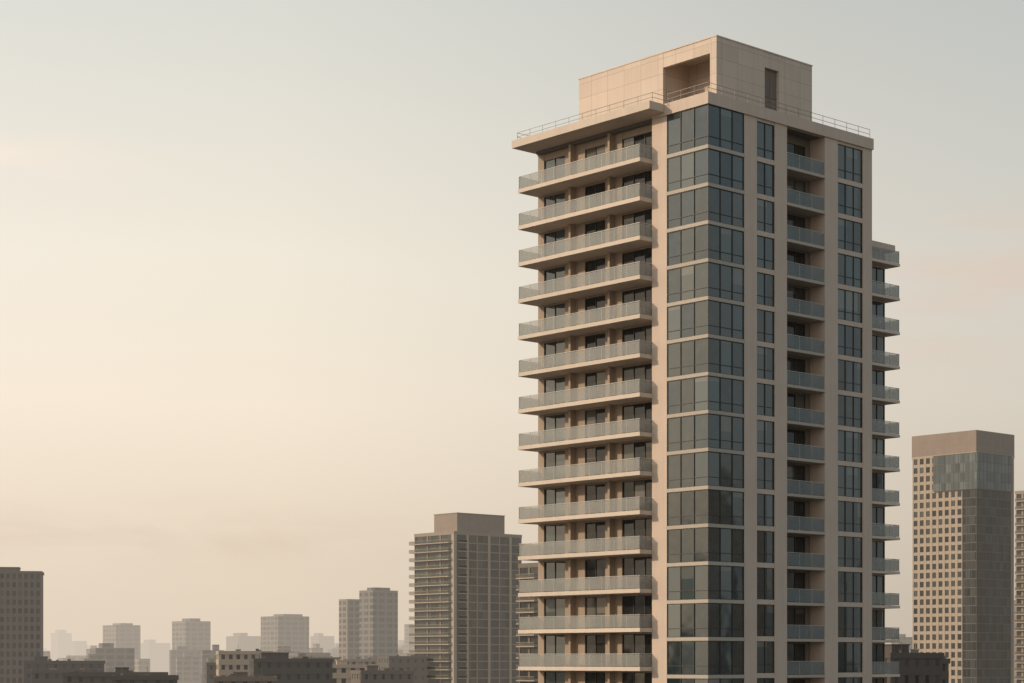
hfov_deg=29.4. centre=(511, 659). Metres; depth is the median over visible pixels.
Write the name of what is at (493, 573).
window
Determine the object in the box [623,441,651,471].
balcony door
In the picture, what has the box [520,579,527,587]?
window
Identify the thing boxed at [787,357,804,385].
sliding door
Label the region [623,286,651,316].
balcony door
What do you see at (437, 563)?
window
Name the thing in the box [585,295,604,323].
balcony door
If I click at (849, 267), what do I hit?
window
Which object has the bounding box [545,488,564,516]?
balcony door
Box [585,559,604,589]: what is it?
balcony door
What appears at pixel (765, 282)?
window
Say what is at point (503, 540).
window
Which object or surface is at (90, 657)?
city block
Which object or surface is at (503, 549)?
window
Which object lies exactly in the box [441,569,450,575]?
window
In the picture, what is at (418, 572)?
window
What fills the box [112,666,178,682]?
building
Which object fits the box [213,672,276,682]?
building
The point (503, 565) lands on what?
window
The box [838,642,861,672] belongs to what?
window
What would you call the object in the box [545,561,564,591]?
balcony door
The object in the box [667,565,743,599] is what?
bay window
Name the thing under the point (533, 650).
window
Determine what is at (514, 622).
window
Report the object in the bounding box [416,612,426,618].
window
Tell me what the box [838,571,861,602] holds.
window
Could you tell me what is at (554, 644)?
balcony door
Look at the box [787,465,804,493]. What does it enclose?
sliding door
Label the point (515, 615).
window
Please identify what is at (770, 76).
door
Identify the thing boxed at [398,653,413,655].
city block
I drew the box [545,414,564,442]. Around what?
balcony door
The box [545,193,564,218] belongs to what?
balcony door
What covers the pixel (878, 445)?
wing window
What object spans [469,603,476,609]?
window
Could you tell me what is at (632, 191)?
balcony door
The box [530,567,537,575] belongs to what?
window
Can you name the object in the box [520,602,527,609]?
window
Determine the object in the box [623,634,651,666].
balcony door
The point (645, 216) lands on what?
balcony door
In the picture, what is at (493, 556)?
window
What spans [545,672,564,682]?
balcony door
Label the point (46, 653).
city block
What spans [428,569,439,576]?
window
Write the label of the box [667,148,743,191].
bay window
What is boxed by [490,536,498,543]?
window
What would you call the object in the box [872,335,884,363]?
wing window
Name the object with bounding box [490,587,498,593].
window
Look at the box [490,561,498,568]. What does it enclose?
window
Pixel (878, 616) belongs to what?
wing window
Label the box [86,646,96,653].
city block
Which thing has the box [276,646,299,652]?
city block
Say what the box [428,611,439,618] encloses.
window
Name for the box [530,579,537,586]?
window
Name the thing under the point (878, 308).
wing window
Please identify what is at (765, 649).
window
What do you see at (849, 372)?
window
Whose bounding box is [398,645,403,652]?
city block
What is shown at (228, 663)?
building
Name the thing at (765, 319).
window
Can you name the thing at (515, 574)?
window
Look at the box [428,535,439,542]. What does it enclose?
window
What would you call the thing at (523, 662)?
window
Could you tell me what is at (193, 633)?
city block
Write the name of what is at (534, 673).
window
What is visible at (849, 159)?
window
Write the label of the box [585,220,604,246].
balcony door
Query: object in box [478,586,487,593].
window
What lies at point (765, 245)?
window
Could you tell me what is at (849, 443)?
window
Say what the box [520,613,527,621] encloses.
window
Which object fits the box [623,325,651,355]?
balcony door
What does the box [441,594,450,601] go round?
window
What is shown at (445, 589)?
window
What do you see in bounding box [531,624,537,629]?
window
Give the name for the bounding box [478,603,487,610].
window
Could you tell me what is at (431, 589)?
window
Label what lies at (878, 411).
wing window
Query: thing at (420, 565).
window
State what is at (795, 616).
sliding door
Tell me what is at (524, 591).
window
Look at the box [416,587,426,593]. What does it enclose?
window
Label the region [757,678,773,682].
window
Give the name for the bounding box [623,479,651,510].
balcony door
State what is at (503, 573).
window
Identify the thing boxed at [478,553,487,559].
window
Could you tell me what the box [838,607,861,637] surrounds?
window
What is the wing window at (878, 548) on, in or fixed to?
in the apartment tower at (710, 263)
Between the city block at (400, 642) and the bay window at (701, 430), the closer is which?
the bay window at (701, 430)
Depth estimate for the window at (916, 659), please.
347.93 m
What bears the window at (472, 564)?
in the apartment tower at (466, 597)
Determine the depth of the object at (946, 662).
372.70 m
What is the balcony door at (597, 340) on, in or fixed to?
in the apartment tower at (710, 263)
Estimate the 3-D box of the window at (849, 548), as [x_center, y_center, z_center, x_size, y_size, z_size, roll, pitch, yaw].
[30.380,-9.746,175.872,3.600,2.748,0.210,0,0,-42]
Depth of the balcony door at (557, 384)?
178.45 m
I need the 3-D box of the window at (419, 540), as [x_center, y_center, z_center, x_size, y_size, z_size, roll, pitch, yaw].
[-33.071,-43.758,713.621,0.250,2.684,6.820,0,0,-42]
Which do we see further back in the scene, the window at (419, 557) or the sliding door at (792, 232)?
the window at (419, 557)
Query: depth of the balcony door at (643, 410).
170.69 m
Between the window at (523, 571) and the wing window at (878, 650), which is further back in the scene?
the window at (523, 571)
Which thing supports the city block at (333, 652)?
on the ground
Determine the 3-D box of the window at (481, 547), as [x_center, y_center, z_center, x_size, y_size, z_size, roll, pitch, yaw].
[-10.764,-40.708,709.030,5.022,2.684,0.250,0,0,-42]
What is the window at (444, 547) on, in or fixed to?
in the apartment tower at (466, 597)
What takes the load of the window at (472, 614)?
in the apartment tower at (466, 597)
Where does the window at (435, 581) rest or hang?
in the apartment tower at (466, 597)
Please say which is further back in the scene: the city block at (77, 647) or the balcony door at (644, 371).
the city block at (77, 647)
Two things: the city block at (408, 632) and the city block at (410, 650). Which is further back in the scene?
the city block at (408, 632)
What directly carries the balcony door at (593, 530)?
in the apartment tower at (710, 263)
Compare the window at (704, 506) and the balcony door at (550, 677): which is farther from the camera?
the balcony door at (550, 677)
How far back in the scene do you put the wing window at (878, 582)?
180.55 m
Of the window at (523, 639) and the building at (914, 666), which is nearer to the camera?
the building at (914, 666)
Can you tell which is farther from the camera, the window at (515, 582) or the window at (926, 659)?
the window at (515, 582)
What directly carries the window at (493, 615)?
in the apartment tower at (466, 597)
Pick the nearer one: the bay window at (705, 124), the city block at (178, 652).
the bay window at (705, 124)
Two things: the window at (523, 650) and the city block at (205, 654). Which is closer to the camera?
the window at (523, 650)
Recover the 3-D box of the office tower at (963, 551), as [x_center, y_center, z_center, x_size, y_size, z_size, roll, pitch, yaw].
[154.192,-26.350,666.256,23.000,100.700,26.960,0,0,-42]
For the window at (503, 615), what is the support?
in the apartment tower at (466, 597)
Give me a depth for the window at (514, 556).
719.86 m
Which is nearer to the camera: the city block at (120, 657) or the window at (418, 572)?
the window at (418, 572)
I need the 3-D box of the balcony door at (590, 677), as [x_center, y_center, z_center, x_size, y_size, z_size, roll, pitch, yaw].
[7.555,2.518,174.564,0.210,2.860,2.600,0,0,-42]
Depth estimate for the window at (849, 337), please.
175.85 m
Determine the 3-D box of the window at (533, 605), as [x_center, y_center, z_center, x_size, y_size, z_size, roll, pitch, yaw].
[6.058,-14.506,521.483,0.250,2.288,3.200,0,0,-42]
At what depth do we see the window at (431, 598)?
708.01 m
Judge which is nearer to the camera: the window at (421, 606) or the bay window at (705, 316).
the bay window at (705, 316)
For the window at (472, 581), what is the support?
in the apartment tower at (466, 597)
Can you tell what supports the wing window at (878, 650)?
in the apartment tower at (710, 263)
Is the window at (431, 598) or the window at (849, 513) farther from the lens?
the window at (431, 598)
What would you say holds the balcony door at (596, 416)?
in the apartment tower at (710, 263)
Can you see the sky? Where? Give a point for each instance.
(261, 278)
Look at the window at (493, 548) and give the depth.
712.87 m
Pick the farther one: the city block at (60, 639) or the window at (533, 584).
the city block at (60, 639)
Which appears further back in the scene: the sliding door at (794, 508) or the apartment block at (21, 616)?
the apartment block at (21, 616)
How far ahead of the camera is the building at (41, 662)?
602.62 m
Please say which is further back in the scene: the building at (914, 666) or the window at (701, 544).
the building at (914, 666)
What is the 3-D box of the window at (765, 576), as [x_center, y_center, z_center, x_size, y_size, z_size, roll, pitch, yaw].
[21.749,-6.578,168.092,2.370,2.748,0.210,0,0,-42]
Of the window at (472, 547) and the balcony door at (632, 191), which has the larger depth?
the window at (472, 547)
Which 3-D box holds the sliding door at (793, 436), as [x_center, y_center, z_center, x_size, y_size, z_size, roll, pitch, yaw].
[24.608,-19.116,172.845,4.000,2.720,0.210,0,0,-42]
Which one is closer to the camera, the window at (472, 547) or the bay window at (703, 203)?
the bay window at (703, 203)
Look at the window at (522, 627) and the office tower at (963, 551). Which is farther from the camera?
the office tower at (963, 551)
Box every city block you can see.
[43,651,49,658]
[51,630,71,660]
[58,658,75,660]
[66,655,85,660]
[69,641,86,654]
[81,654,107,671]
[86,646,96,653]
[90,643,133,671]
[103,623,139,658]
[134,659,149,671]
[140,640,169,674]
[169,646,200,674]
[172,618,210,649]
[176,653,200,682]
[201,645,223,682]
[226,633,260,650]
[261,614,308,652]
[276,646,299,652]
[289,653,329,656]
[309,644,322,652]
[310,633,333,651]
[323,649,338,656]
[339,599,358,658]
[359,587,397,664]
[398,640,403,644]
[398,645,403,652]
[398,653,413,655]
[404,624,413,652]
[405,647,413,652]
[891,634,911,652]
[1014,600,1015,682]
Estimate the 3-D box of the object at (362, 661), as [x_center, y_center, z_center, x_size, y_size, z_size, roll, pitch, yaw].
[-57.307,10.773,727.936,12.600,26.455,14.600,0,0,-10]
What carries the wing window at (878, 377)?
in the apartment tower at (710, 263)
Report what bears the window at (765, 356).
in the apartment tower at (710, 263)
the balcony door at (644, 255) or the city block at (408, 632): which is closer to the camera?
the balcony door at (644, 255)
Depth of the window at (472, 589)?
705.94 m
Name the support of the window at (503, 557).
in the apartment tower at (466, 597)
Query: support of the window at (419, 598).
in the apartment tower at (466, 597)
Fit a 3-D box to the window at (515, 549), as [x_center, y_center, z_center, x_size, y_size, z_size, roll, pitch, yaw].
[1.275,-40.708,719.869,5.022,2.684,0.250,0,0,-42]
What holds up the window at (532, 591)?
in the apartment block at (528, 643)
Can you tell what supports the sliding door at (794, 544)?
in the apartment tower at (710, 263)
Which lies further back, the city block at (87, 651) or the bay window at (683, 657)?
the city block at (87, 651)
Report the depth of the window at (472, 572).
706.11 m
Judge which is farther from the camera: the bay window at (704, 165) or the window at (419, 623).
the window at (419, 623)
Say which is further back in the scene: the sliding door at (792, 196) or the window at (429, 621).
the window at (429, 621)
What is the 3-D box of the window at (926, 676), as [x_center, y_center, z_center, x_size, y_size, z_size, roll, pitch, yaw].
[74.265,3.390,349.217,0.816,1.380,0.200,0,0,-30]
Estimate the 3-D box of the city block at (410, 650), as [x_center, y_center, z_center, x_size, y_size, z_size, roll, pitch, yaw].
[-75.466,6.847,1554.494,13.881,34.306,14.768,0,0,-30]
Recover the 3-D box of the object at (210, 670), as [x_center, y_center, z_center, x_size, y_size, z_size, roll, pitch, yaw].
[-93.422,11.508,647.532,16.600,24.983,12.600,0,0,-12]
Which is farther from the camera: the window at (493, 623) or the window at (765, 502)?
the window at (493, 623)
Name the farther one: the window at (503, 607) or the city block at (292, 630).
the city block at (292, 630)
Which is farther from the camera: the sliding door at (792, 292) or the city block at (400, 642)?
the city block at (400, 642)
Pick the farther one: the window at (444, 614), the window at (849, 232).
the window at (444, 614)
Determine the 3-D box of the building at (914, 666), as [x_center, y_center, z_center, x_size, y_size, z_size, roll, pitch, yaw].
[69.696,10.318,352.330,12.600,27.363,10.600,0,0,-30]
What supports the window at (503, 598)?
in the apartment tower at (466, 597)
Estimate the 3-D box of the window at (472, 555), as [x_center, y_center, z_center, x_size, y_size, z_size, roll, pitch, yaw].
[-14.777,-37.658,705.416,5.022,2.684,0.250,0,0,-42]
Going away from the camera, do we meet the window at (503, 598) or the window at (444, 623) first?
the window at (444, 623)
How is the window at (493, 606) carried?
in the apartment tower at (466, 597)
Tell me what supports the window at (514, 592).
in the apartment tower at (466, 597)
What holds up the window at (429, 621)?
in the apartment tower at (466, 597)
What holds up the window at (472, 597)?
in the apartment tower at (466, 597)
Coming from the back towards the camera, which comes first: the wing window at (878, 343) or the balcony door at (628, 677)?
the wing window at (878, 343)
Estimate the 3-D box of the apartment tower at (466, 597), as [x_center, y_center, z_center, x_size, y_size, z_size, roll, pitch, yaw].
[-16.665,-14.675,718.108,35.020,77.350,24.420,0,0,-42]
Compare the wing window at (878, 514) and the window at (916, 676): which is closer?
the wing window at (878, 514)
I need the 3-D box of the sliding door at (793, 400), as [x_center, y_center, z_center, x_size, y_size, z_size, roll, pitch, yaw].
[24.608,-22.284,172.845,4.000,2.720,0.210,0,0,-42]
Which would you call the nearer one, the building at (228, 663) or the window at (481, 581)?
the building at (228, 663)
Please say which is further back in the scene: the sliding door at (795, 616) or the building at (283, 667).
the building at (283, 667)
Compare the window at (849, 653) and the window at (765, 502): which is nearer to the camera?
the window at (765, 502)
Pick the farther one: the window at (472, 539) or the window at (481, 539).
the window at (481, 539)
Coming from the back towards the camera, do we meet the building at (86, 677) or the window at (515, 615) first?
the window at (515, 615)
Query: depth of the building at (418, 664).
703.16 m
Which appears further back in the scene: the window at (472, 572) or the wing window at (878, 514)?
the window at (472, 572)
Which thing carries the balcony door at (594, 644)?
in the apartment tower at (710, 263)
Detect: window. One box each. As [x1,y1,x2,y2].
[416,536,426,543]
[416,545,426,551]
[416,553,426,560]
[416,561,426,568]
[416,570,426,576]
[416,578,426,585]
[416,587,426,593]
[416,595,426,602]
[416,603,426,610]
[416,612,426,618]
[416,620,426,627]
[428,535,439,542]
[428,544,439,551]
[428,552,439,559]
[428,561,439,567]
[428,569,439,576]
[428,578,439,584]
[428,586,439,593]
[428,594,439,601]
[428,603,439,609]
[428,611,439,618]
[428,620,439,626]
[441,535,450,541]
[441,543,450,550]
[441,552,450,558]
[441,560,450,567]
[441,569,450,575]
[441,577,450,584]
[441,585,450,592]
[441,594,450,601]
[441,602,450,609]
[441,611,450,618]
[441,619,450,626]
[469,535,476,542]
[469,544,476,550]
[469,552,476,559]
[469,561,476,567]
[469,569,476,576]
[469,577,476,584]
[469,586,476,592]
[469,594,476,601]
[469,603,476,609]
[469,611,476,618]
[469,620,476,626]
[478,536,487,543]
[478,544,487,551]
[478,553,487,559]
[478,561,487,568]
[478,569,487,576]
[478,578,487,584]
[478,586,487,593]
[478,595,487,601]
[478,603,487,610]
[478,611,487,618]
[478,620,487,626]
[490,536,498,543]
[490,545,498,551]
[490,553,498,560]
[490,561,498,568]
[490,570,498,576]
[490,578,498,585]
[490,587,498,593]
[490,595,498,601]
[490,603,498,610]
[490,612,498,618]
[490,620,498,626]
[500,537,508,544]
[500,545,508,552]
[500,554,508,560]
[500,562,508,569]
[500,570,508,577]
[500,579,508,585]
[500,587,508,593]
[500,595,508,602]
[500,604,508,610]
[500,612,508,618]
[500,620,508,627]
[512,538,520,544]
[512,546,520,553]
[512,554,520,561]
[512,562,519,569]
[512,571,518,577]
[512,579,518,585]
[512,587,518,594]
[512,596,518,602]
[512,604,518,610]
[512,612,518,619]
[512,620,518,627]
[520,568,527,575]
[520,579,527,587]
[520,590,527,598]
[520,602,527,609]
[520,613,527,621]
[520,624,527,629]
[520,636,527,643]
[520,647,527,655]
[520,659,527,665]
[520,670,527,677]
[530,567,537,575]
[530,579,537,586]
[530,590,537,598]
[530,601,537,609]
[530,613,537,620]
[530,636,537,643]
[530,647,537,655]
[530,670,537,677]
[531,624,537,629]
[531,659,537,665]
[667,104,743,154]
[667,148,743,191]
[667,186,743,228]
[667,224,743,265]
[667,262,743,302]
[667,300,743,339]
[667,337,743,377]
[667,375,743,414]
[667,413,743,451]
[667,451,743,488]
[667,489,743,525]
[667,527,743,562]
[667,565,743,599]
[667,603,743,637]
[667,641,743,674]
[667,678,743,682]
[757,121,773,159]
[757,161,773,196]
[757,198,773,233]
[757,235,773,269]
[757,272,773,306]
[757,309,773,342]
[757,346,773,379]
[757,383,773,416]
[757,420,773,452]
[757,457,773,489]
[757,494,773,526]
[757,530,773,562]
[757,567,773,599]
[757,604,773,635]
[757,641,773,672]
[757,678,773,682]
[838,144,861,182]
[838,182,861,217]
[838,218,861,252]
[838,253,861,287]
[838,288,861,322]
[838,324,861,357]
[838,359,861,392]
[838,395,861,427]
[838,430,861,462]
[838,465,861,497]
[838,501,861,532]
[838,536,861,567]
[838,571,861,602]
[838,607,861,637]
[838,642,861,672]
[838,677,861,682]
[872,266,884,294]
[872,301,884,329]
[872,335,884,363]
[872,369,884,398]
[872,404,884,432]
[872,438,884,466]
[872,472,884,501]
[872,507,884,535]
[872,541,884,570]
[872,576,884,604]
[872,610,884,639]
[872,644,884,673]
[872,678,884,682]
[915,658,918,665]
[915,675,918,682]
[925,658,928,665]
[925,675,928,682]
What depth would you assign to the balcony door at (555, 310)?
178.45 m
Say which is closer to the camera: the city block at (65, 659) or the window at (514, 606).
the window at (514, 606)
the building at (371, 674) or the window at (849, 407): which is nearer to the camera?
the window at (849, 407)
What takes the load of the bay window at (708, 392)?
in the apartment tower at (710, 263)
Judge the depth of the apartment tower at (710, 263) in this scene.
171.79 m
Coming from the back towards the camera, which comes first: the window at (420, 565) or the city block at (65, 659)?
the city block at (65, 659)
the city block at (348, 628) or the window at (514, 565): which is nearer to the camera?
the window at (514, 565)
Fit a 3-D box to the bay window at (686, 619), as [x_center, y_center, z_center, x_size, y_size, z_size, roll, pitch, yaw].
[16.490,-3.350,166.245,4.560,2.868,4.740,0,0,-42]
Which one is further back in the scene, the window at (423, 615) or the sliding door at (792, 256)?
the window at (423, 615)
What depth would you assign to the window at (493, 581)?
712.87 m
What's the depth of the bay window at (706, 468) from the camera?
164.67 m
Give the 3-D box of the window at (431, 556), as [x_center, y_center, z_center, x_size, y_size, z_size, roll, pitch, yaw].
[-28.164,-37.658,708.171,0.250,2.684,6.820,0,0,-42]
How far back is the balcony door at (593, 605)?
174.48 m
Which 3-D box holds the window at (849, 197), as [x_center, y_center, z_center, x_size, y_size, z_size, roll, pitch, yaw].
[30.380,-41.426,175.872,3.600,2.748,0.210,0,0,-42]
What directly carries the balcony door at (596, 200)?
in the apartment tower at (710, 263)
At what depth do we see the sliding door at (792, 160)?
173.25 m
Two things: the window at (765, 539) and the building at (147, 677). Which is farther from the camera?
the building at (147, 677)
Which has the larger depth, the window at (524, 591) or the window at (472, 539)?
the window at (472, 539)
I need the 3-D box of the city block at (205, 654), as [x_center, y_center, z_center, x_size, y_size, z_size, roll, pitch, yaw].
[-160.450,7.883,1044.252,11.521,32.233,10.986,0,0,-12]
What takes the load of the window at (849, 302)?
in the apartment tower at (710, 263)
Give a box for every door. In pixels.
[545,156,564,181]
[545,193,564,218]
[545,229,564,256]
[545,266,564,293]
[545,303,564,330]
[545,340,564,367]
[545,377,564,405]
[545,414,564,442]
[545,451,564,479]
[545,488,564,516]
[545,524,564,554]
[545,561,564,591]
[545,598,564,628]
[545,635,564,665]
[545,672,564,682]
[585,145,604,170]
[585,182,604,208]
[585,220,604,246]
[585,258,604,285]
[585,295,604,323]
[585,333,604,361]
[585,371,604,399]
[585,408,604,437]
[585,446,604,475]
[585,484,604,513]
[585,521,604,551]
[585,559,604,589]
[585,597,604,628]
[585,635,604,666]
[585,672,604,682]
[623,131,651,160]
[623,170,651,199]
[623,209,651,238]
[623,247,651,277]
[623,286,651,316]
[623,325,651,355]
[623,363,651,394]
[623,402,651,432]
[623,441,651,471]
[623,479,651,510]
[623,518,651,549]
[623,557,651,588]
[623,595,651,627]
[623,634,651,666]
[623,672,651,682]
[765,69,776,110]
[787,142,804,169]
[787,178,804,205]
[787,214,804,241]
[787,250,804,277]
[787,286,804,313]
[787,321,804,349]
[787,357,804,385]
[787,393,804,421]
[787,429,804,457]
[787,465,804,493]
[787,500,804,529]
[787,536,804,566]
[787,572,804,602]
[787,608,804,638]
[787,644,804,673]
[787,679,804,682]
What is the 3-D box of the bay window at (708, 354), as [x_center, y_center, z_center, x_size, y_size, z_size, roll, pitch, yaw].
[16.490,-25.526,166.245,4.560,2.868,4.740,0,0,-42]
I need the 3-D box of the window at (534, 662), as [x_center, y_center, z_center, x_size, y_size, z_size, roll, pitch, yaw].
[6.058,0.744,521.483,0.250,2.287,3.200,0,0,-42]
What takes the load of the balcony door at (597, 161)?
in the apartment tower at (710, 263)
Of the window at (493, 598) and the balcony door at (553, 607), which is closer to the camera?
the balcony door at (553, 607)
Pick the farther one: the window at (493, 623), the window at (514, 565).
the window at (514, 565)
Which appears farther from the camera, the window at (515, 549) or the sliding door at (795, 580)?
the window at (515, 549)
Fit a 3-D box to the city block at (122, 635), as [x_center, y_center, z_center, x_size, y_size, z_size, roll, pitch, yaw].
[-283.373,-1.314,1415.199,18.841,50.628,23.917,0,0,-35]
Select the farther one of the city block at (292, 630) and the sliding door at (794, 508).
the city block at (292, 630)
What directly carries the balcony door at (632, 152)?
in the apartment tower at (710, 263)
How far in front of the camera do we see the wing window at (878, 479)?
180.55 m
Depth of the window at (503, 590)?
716.18 m
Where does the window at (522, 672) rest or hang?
in the apartment block at (528, 643)
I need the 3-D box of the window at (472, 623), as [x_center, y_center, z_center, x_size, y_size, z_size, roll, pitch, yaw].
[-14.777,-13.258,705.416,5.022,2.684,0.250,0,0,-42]
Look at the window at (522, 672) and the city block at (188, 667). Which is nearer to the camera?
the window at (522, 672)
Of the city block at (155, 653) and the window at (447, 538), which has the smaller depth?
the window at (447, 538)
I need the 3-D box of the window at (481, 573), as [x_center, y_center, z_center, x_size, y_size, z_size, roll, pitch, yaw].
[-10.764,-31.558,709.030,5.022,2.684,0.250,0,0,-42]
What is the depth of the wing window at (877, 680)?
180.55 m
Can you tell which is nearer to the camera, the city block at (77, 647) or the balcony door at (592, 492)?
the balcony door at (592, 492)
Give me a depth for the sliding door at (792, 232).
173.25 m
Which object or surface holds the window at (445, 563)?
in the apartment tower at (466, 597)
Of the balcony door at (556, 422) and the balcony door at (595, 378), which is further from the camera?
the balcony door at (556, 422)
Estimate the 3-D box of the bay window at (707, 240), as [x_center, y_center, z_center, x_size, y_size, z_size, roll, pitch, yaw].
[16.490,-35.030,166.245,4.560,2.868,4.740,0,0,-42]
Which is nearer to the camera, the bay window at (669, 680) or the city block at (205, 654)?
the bay window at (669, 680)
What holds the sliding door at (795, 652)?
in the apartment tower at (710, 263)
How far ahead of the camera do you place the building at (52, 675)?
521.17 m
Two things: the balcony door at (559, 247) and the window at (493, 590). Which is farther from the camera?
the window at (493, 590)
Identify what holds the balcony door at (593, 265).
in the apartment tower at (710, 263)
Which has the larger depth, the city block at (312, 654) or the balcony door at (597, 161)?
the city block at (312, 654)
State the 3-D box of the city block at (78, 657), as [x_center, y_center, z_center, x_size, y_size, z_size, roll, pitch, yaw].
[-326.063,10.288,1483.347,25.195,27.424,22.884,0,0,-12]
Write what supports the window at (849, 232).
in the apartment tower at (710, 263)
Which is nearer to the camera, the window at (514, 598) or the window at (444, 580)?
the window at (444, 580)
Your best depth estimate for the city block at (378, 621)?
1025.13 m
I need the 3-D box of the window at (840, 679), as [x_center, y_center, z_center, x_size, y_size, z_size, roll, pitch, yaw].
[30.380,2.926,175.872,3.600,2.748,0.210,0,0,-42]
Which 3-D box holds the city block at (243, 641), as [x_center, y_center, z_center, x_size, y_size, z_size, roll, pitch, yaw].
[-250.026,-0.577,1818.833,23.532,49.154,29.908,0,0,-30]
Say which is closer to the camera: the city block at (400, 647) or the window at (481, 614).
the window at (481, 614)
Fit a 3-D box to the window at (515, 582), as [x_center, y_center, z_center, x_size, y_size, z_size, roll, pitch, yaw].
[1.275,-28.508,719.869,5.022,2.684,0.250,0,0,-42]
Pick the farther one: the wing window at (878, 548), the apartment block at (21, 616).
the apartment block at (21, 616)
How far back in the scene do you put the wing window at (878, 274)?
180.55 m
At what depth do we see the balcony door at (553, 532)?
178.45 m
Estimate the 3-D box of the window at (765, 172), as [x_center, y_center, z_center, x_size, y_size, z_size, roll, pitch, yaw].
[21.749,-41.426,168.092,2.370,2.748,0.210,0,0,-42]
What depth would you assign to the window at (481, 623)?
709.14 m
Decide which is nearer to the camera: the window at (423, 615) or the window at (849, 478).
the window at (849, 478)
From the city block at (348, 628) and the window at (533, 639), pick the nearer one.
the window at (533, 639)
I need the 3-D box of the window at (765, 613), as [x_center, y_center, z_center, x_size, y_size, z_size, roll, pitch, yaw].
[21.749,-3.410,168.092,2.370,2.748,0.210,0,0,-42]
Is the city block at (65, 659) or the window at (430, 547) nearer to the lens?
the window at (430, 547)
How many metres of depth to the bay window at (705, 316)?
164.67 m
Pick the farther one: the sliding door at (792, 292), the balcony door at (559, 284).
the balcony door at (559, 284)
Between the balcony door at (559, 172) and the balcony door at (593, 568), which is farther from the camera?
the balcony door at (559, 172)
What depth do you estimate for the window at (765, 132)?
168.13 m
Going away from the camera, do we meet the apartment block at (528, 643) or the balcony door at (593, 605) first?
the balcony door at (593, 605)
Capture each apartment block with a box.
[0,567,43,682]
[516,563,537,682]
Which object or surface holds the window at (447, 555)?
in the apartment tower at (466, 597)
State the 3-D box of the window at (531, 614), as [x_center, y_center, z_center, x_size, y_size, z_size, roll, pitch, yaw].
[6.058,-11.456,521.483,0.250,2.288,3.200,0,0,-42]
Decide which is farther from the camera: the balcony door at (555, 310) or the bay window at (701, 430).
the balcony door at (555, 310)
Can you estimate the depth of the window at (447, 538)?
703.02 m
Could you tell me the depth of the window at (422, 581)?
713.56 m
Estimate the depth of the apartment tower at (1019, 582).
737.35 m
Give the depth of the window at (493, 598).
712.87 m
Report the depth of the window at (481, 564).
709.22 m
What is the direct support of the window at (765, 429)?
in the apartment tower at (710, 263)
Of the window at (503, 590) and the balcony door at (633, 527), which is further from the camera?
the window at (503, 590)
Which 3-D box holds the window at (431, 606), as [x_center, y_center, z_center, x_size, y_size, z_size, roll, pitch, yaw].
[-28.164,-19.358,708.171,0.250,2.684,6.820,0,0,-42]
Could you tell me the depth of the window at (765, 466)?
168.13 m
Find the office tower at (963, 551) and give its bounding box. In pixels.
[912,430,1014,682]
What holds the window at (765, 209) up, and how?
in the apartment tower at (710, 263)
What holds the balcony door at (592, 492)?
in the apartment tower at (710, 263)
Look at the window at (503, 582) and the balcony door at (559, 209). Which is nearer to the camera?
the balcony door at (559, 209)
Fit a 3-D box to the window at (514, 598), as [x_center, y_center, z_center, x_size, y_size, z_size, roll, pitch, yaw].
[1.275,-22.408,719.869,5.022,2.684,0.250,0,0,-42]
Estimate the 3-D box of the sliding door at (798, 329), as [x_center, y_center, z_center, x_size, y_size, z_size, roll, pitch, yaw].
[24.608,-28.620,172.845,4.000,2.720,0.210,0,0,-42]
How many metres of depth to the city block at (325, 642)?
2005.83 m
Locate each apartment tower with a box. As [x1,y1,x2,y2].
[409,512,521,682]
[512,35,899,682]
[1015,490,1023,682]
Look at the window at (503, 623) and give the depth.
716.18 m
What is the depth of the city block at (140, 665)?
1295.15 m
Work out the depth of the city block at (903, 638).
1303.81 m
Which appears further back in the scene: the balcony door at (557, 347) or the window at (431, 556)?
the window at (431, 556)
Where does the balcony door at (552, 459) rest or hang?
in the apartment tower at (710, 263)
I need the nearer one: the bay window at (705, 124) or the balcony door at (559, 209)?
the bay window at (705, 124)
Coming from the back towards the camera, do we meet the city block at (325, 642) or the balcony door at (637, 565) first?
the city block at (325, 642)
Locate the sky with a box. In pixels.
[0,0,1023,653]
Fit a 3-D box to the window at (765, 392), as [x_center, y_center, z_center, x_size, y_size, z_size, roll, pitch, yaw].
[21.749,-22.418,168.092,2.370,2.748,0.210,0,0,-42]
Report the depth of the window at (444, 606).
703.02 m
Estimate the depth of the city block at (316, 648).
1398.22 m
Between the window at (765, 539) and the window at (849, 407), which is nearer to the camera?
the window at (765, 539)
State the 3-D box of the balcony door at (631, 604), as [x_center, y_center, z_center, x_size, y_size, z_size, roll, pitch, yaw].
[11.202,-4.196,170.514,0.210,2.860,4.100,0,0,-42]
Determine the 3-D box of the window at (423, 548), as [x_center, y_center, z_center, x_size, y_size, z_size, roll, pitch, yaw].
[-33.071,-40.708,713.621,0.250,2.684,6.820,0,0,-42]
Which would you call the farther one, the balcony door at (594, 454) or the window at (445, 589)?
the window at (445, 589)
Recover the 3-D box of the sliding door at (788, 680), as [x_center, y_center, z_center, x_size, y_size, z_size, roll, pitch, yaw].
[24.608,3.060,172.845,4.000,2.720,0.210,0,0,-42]

